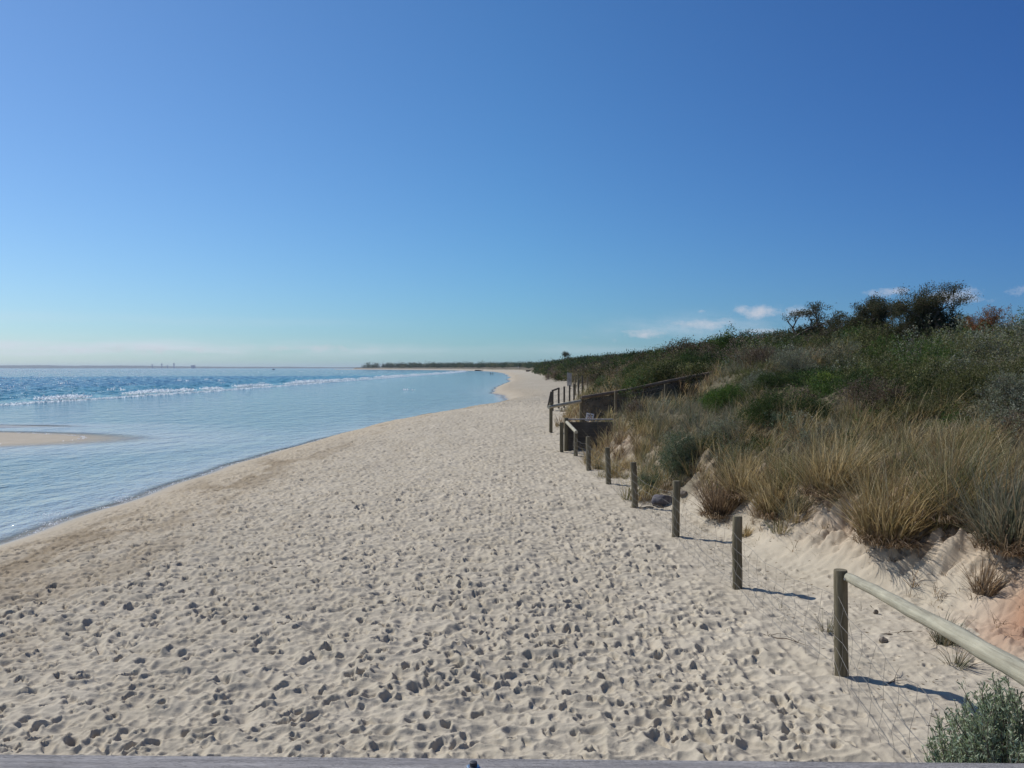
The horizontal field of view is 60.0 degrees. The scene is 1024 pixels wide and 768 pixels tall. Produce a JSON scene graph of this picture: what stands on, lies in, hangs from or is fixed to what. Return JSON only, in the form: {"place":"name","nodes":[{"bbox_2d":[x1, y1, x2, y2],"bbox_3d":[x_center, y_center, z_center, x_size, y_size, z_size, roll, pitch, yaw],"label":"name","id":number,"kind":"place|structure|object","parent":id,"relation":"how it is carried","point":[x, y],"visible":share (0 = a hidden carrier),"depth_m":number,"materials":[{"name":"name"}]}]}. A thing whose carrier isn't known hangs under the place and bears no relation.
{"place":"outdoors","nodes":[
{"label":"outdoors","id":0,"kind":"place"},
{"bbox_2d":[0,365,375,367],"bbox_3d":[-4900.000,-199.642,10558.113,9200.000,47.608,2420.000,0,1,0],"label":"hills","id":1,"kind":"structure","parent":0,"point":[45,366],"depth_m":10044.87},
{"bbox_2d":[0,368,509,539],"bbox_3d":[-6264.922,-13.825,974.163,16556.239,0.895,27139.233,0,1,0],"label":"sea","id":2,"kind":"structure","parent":0,"point":[172,438],"depth_m":64.72,"materials":[{"name":"liquid"}]},
{"bbox_2d":[0,432,320,535],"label":"swash","id":3,"kind":"object","parent":2,"relation":"on","point":[116,496],"visible":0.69,"depth_m":24.18,"materials":[{"name":"white liquid"}]},
{"bbox_2d":[0,369,468,405],"bbox_3d":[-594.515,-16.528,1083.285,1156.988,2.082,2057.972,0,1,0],"label":"foam","id":4,"kind":"object","parent":2,"relation":"on","point":[144,392],"visible":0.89,"depth_m":143.03,"materials":[{"name":"white"}]},
{"bbox_2d":[0,350,1023,762],"bbox_3d":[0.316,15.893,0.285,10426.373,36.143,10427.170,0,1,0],"label":"sand","id":5,"kind":"structure","parent":0,"point":[504,580],"depth_m":10.62,"materials":[{"name":"beige sand"}]},
{"bbox_2d":[362,360,543,368],"bbox_3d":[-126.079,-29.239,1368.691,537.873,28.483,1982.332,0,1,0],"label":"woodland","id":6,"kind":"object","parent":5,"relation":"on","point":[457,365],"visible":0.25,"depth_m":1734.53,"materials":[{"name":"green plant"}]},
{"bbox_2d":[543,367,563,379],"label":"shrub","id":7,"kind":"object","parent":5,"relation":"on","point":[552,376],"visible":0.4,"depth_m":177.32,"materials":[{"name":"green plant"}]},
{"bbox_2d":[547,375,582,410],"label":"post fence","id":8,"kind":"object","parent":5,"relation":"on","point":[551,398],"visible":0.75,"depth_m":52.96,"materials":[{"name":"wood"}]},
{"bbox_2d":[561,351,569,363],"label":"lone tree","id":9,"kind":"object","parent":5,"relation":"on","point":[564,354],"visible":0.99,"depth_m":229.48,"materials":[{"name":"green plant"}]},
{"bbox_2d":[567,371,592,394],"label":"slat fence","id":10,"kind":"object","parent":5,"relation":"on","point":[569,378],"visible":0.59,"depth_m":87.98,"materials":[{"name":"grey wood"}]},
{"bbox_2d":[560,418,612,451],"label":"retaining wall","id":11,"kind":"structure","parent":5,"relation":"on","point":[581,429],"depth_m":31.29,"materials":[{"name":"brown wood"}]},
{"bbox_2d":[583,372,599,386],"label":"shrub","id":12,"kind":"object","parent":5,"relation":"on","point":[595,375],"visible":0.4,"depth_m":83.28,"materials":[{"name":"green plant"}]},
{"bbox_2d":[547,370,719,432],"bbox_3d":[5.739,0.821,39.730,9.328,3.156,1.217,0,1,-19],"label":"path fence","id":13,"kind":"object","parent":5,"relation":"on","point":[592,403],"visible":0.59,"depth_m":39.66,"materials":[{"name":"brown wood"}]},
{"bbox_2d":[585,413,593,420],"bbox_3d":[3.430,1.471,39.173,0.340,0.360,0.030,10,1,0],"label":"sign","id":14,"kind":"object","parent":13,"relation":"attached to","point":[589,415],"visible":0.66,"depth_m":39.17,"materials":[{"name":"white metal"}]},
{"bbox_2d":[614,384,666,413],"bbox_3d":[5.401,0.874,37.320,2.288,1.749,0.132,0,1,-5],"label":"wire fence","id":15,"kind":"object","parent":5,"relation":"on","point":[616,399],"visible":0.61,"depth_m":37.20,"materials":[{"name":"brown wood"}]},
{"bbox_2d":[620,360,662,375],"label":"shrub","id":16,"kind":"object","parent":5,"relation":"on","point":[634,366],"visible":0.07,"depth_m":46.79,"materials":[{"name":"green plant"}]},
{"bbox_2d":[637,472,661,492],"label":"saltbush","id":17,"kind":"object","parent":5,"relation":"on","point":[652,483],"visible":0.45,"depth_m":20.35,"materials":[{"name":"green plant"}]},
{"bbox_2d":[631,504,667,508],"bbox_3d":[2.934,2.569,18.727,0.832,0.135,0.408,0,1,17],"label":"driftwood stick","id":18,"kind":"object","parent":5,"relation":"on","point":[650,507],"visible":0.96,"depth_m":18.73,"materials":[{"name":"grey wood"}]},
{"bbox_2d":[651,494,671,506],"bbox_3d":[3.223,2.527,19.060,0.514,0.334,0.344,-1,1,-32],"label":"rock","id":19,"kind":"object","parent":5,"relation":"on","point":[655,501],"visible":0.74,"depth_m":18.92,"materials":[{"name":"grey stone"}]},
{"bbox_2d":[648,430,701,480],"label":"saltbush","id":20,"kind":"object","parent":5,"relation":"on","point":[672,462],"visible":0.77,"depth_m":19.90,"materials":[{"name":"green plant"}]},
{"bbox_2d":[662,338,693,357],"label":"tea tree","id":21,"kind":"object","parent":5,"relation":"on","point":[668,349],"visible":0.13,"depth_m":55.42,"materials":[{"name":"green plant"}]},
{"bbox_2d":[680,490,686,496],"bbox_3d":[3.675,2.359,18.979,0.210,0.172,0.152,0,1,3],"label":"rock","id":22,"kind":"object","parent":5,"relation":"on","point":[683,493],"visible":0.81,"depth_m":18.93,"materials":[{"name":"grey stone"}]},
{"bbox_2d":[673,349,729,369],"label":"shrub","id":23,"kind":"object","parent":5,"relation":"on","point":[690,358],"visible":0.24,"depth_m":42.97,"materials":[{"name":"green plant"}]},
{"bbox_2d":[681,466,749,519],"bbox_3d":[4.090,2.058,17.065,1.910,0.950,2.012,-1,1,-27],"label":"grass tussock","id":24,"kind":"object","parent":5,"relation":"on","point":[715,506],"depth_m":16.83,"materials":[{"name":"brown plant"}]},
{"bbox_2d":[683,413,751,455],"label":"shrub","id":25,"kind":"object","parent":5,"relation":"on","point":[716,426],"visible":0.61,"depth_m":19.74,"materials":[{"name":"green plant"}]},
{"bbox_2d":[697,381,753,413],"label":"shrub","id":26,"kind":"object","parent":5,"relation":"on","point":[721,398],"visible":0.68,"depth_m":24.93,"materials":[{"name":"green plant"}]},
{"bbox_2d":[695,447,776,501],"bbox_3d":[4.465,1.661,16.971,2.165,1.052,2.160,0,1,0],"label":"grass tussock","id":27,"kind":"object","parent":5,"relation":"on","point":[736,478],"depth_m":16.77,"materials":[{"name":"plant"}]},
{"bbox_2d":[742,522,753,537],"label":"grass tussock","id":28,"kind":"object","parent":5,"relation":"on","point":[746,533],"depth_m":15.02,"materials":[{"name":"beige plant"}]},
{"bbox_2d":[727,360,776,385],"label":"shrub","id":29,"kind":"object","parent":5,"relation":"on","point":[745,373],"visible":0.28,"depth_m":33.28,"materials":[{"name":"green plant"}]},
{"bbox_2d":[731,344,777,368],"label":"shrub","id":30,"kind":"object","parent":5,"relation":"on","point":[761,356],"visible":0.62,"depth_m":35.37,"materials":[{"name":"green plant"}]},
{"bbox_2d":[736,367,776,392],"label":"saltbush","id":31,"kind":"object","parent":5,"relation":"on","point":[750,379],"visible":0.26,"depth_m":26.15,"materials":[{"name":"green plant"}]},
{"bbox_2d":[725,456,809,521],"bbox_3d":[4.557,1.737,15.002,2.186,1.029,2.183,0,1,0],"label":"grass tussock","id":32,"kind":"object","parent":5,"relation":"on","point":[765,509],"depth_m":14.87,"materials":[{"name":"beige plant"}]},
{"bbox_2d":[731,385,805,433],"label":"shrub","id":33,"kind":"object","parent":5,"relation":"on","point":[767,404],"visible":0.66,"depth_m":19.88,"materials":[{"name":"green plant"}]},
{"bbox_2d":[532,310,1023,475],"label":"coastal scrub","id":34,"kind":"object","parent":5,"relation":"on","point":[1002,342],"visible":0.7,"depth_m":23.46,"materials":[{"name":"green plant"}]},
{"bbox_2d":[766,329,792,340],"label":"shrub","id":35,"kind":"object","parent":5,"relation":"on","point":[778,333],"visible":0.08,"depth_m":54.58,"materials":[{"name":"green plant"}]},
{"bbox_2d":[753,368,807,389],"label":"shrub","id":36,"kind":"object","parent":5,"relation":"on","point":[772,379],"visible":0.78,"depth_m":25.17,"materials":[{"name":"green plant"}]},
{"bbox_2d":[764,631,807,645],"bbox_3d":[2.935,2.731,9.600,0.243,0.125,0.685,-1,1,-28],"label":"driftwood stick","id":37,"kind":"object","parent":5,"relation":"on","point":[785,638],"visible":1,"depth_m":9.61,"materials":[{"name":"wood"}]},
{"bbox_2d":[747,441,827,500],"bbox_3d":[4.938,1.434,15.095,2.118,1.047,2.021,-1,1,-35],"label":"grass tussock","id":38,"kind":"object","parent":5,"relation":"on","point":[781,484],"depth_m":15.04,"materials":[{"name":"plant"}]},
{"bbox_2d":[553,339,1023,535],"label":"dune grass","id":39,"kind":"structure","parent":5,"relation":"on","point":[653,430],"depth_m":18.06,"materials":[{"name":"green plant"}]},
{"bbox_2d":[573,433,1023,762],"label":"wire fence","id":40,"kind":"object","parent":5,"relation":"on","point":[1002,661],"visible":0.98,"depth_m":8.49,"materials":[{"name":"brown wood"}]},
{"bbox_2d":[765,343,837,373],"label":"saltbush","id":41,"kind":"object","parent":5,"relation":"on","point":[783,358],"visible":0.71,"depth_m":33.25,"materials":[{"name":"green plant"}]},
{"bbox_2d":[785,392,836,422],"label":"shrub","id":42,"kind":"object","parent":5,"relation":"on","point":[805,406],"visible":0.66,"depth_m":19.36,"materials":[{"name":"green plant"}]},
{"bbox_2d":[780,301,847,336],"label":"tea tree","id":43,"kind":"object","parent":5,"relation":"on","point":[816,321],"visible":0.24,"depth_m":61.08,"materials":[{"name":"green plant"}]},
{"bbox_2d":[806,370,840,386],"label":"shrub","id":44,"kind":"object","parent":5,"relation":"on","point":[824,375],"visible":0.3,"depth_m":24.56,"materials":[{"name":"green plant"}]},
{"bbox_2d":[755,425,900,499],"bbox_3d":[5.050,1.166,14.044,2.436,1.162,2.468,0,1,0],"label":"grass tussock","id":45,"kind":"object","parent":5,"relation":"on","point":[813,473],"depth_m":13.79,"materials":[{"name":"plant"}]},
{"bbox_2d":[814,607,857,633],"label":"grass tussock","id":46,"kind":"object","parent":5,"relation":"on","point":[830,630],"depth_m":9.95,"materials":[{"name":"plant"}]},
{"bbox_2d":[821,332,869,366],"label":"saltbush","id":47,"kind":"object","parent":5,"relation":"on","point":[848,350],"visible":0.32,"depth_m":33.27,"materials":[{"name":"green plant"}]},
{"bbox_2d":[823,311,872,340],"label":"shrub","id":48,"kind":"object","parent":5,"relation":"on","point":[833,325],"visible":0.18,"depth_m":49.25,"materials":[{"name":"green plant"}]},
{"bbox_2d":[825,374,914,414],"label":"shrub","id":49,"kind":"object","parent":5,"relation":"on","point":[850,397],"visible":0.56,"depth_m":19.00,"materials":[{"name":"green plant"}]},
{"bbox_2d":[842,291,910,334],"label":"tea tree","id":50,"kind":"object","parent":5,"relation":"on","point":[877,310],"visible":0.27,"depth_m":48.07,"materials":[{"name":"green plant"}]},
{"bbox_2d":[851,333,905,362],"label":"shrub","id":51,"kind":"object","parent":5,"relation":"on","point":[872,346],"visible":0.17,"depth_m":33.07,"materials":[{"name":"green plant"}]},
{"bbox_2d":[879,637,887,643],"bbox_3d":[4.003,2.767,9.557,0.104,0.080,0.076,0,1,6],"label":"rock","id":52,"kind":"object","parent":5,"relation":"on","point":[882,640],"visible":1,"depth_m":9.53,"materials":[{"name":"grey stone"}]},
{"bbox_2d":[804,449,979,552],"bbox_3d":[5.378,1.546,12.270,2.797,1.322,2.874,0,1,0],"label":"grass tussock","id":53,"kind":"object","parent":5,"relation":"on","point":[883,529],"depth_m":12.00,"materials":[{"name":"beige plant"}]},
{"bbox_2d":[880,307,905,341],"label":"shrub","id":54,"kind":"object","parent":5,"relation":"on","point":[895,316],"visible":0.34,"depth_m":35.24,"materials":[{"name":"green plant"}]},
{"bbox_2d":[882,629,911,634],"bbox_3d":[4.288,2.731,9.815,0.406,0.128,0.468,1,1,34],"label":"driftwood stick","id":55,"kind":"object","parent":5,"relation":"on","point":[897,632],"visible":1,"depth_m":9.82,"materials":[{"name":"wood"}]},
{"bbox_2d":[884,669,912,685],"bbox_3d":[3.723,2.786,8.398,0.231,0.075,0.529,1,1,38],"label":"driftwood stick","id":56,"kind":"object","parent":5,"relation":"on","point":[895,680],"visible":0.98,"depth_m":8.32,"materials":[{"name":"wood"}]},
{"bbox_2d":[868,394,941,420],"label":"shrub","id":57,"kind":"object","parent":5,"relation":"on","point":[911,406],"visible":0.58,"depth_m":17.62,"materials":[{"name":"green plant"}]},
{"bbox_2d":[890,566,929,587],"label":"grass tussock","id":58,"kind":"object","parent":5,"relation":"on","point":[910,580],"depth_m":11.27,"materials":[{"name":"plant"}]},
{"bbox_2d":[882,329,968,374],"bbox_3d":[10.055,-0.620,21.490,2.082,1.395,1.958,0,1,0],"label":"shrub","id":59,"kind":"object","parent":5,"relation":"on","point":[920,350],"visible":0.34,"depth_m":21.61,"materials":[{"name":"green plant"}]},
{"bbox_2d":[882,280,979,350],"bbox_3d":[16.257,-2.450,34.641,3.896,3.273,2.919,0,1,0],"label":"banksia","id":60,"kind":"object","parent":5,"relation":"on","point":[922,308],"visible":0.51,"depth_m":34.31,"materials":[{"name":"green plant"}]},
{"bbox_2d":[852,419,1023,526],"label":"grass tussock","id":61,"kind":"object","parent":5,"relation":"on","point":[931,478],"depth_m":11.91,"materials":[{"name":"plant"}]},
{"bbox_2d":[921,609,983,646],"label":"grass tussock","id":62,"kind":"object","parent":5,"relation":"on","point":[939,637],"depth_m":9.43,"materials":[{"name":"green plant"}]},
{"bbox_2d":[886,437,1023,561],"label":"grass tussock","id":63,"kind":"object","parent":5,"relation":"on","point":[1005,522],"depth_m":10.55,"materials":[{"name":"plant"}]},
{"bbox_2d":[931,640,982,669],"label":"grass tussock","id":64,"kind":"object","parent":5,"relation":"on","point":[960,663],"depth_m":8.76,"materials":[{"name":"green plant"}]},
{"bbox_2d":[928,362,995,402],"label":"shrub","id":65,"kind":"object","parent":5,"relation":"on","point":[942,380],"visible":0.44,"depth_m":17.96,"materials":[{"name":"green plant"}]},
{"bbox_2d":[955,312,972,328],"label":"shrub","id":66,"kind":"object","parent":5,"relation":"on","point":[964,320],"visible":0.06,"depth_m":48.84,"materials":[{"name":"green plant"}]},
{"bbox_2d":[921,671,1023,762],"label":"saltbush","id":67,"kind":"object","parent":5,"relation":"on","point":[989,735],"visible":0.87,"depth_m":4.43,"materials":[{"name":"green plant"}]},
{"bbox_2d":[943,549,1019,596],"bbox_3d":[5.617,2.202,10.402,1.050,0.515,0.941,1,1,35],"label":"grass tussock","id":68,"kind":"object","parent":5,"relation":"on","point":[983,584],"depth_m":10.36,"materials":[{"name":"brown plant"}]},
{"bbox_2d":[961,304,1017,334],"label":"shrub","id":69,"kind":"object","parent":5,"relation":"on","point":[992,318],"visible":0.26,"depth_m":44.76,"materials":[{"name":"green plant"}]},
{"bbox_2d":[970,369,1023,420],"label":"saltbush","id":70,"kind":"object","parent":5,"relation":"on","point":[1000,389],"visible":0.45,"depth_m":15.70,"materials":[{"name":"green plant"}]},
{"bbox_2d":[991,408,1023,441],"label":"shrub","id":71,"kind":"object","parent":5,"relation":"on","point":[1010,426],"visible":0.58,"depth_m":14.17,"materials":[{"name":"green plant"}]},
{"bbox_2d":[1011,305,1023,327],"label":"shrub","id":72,"kind":"object","parent":5,"relation":"on","point":[1019,315],"visible":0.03,"depth_m":69.69,"materials":[{"name":"green plant"}]},
{"bbox_2d":[0,755,1023,767],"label":"viewing platform","id":73,"kind":"structure","parent":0,"point":[58,761],"depth_m":1.12,"materials":[{"name":"grey wood"}]},
{"bbox_2d":[0,0,1023,366],"label":"sky","id":74,"kind":"structure","parent":0,"point":[200,183],"materials":[{"name":"blue"}]},
{"bbox_2d":[2,417,1023,744],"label":"beach debris","id":75,"kind":"object","parent":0,"point":[816,551],"visible":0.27,"depth_m":12.10,"materials":[{"name":"brown plant"}]}
]}

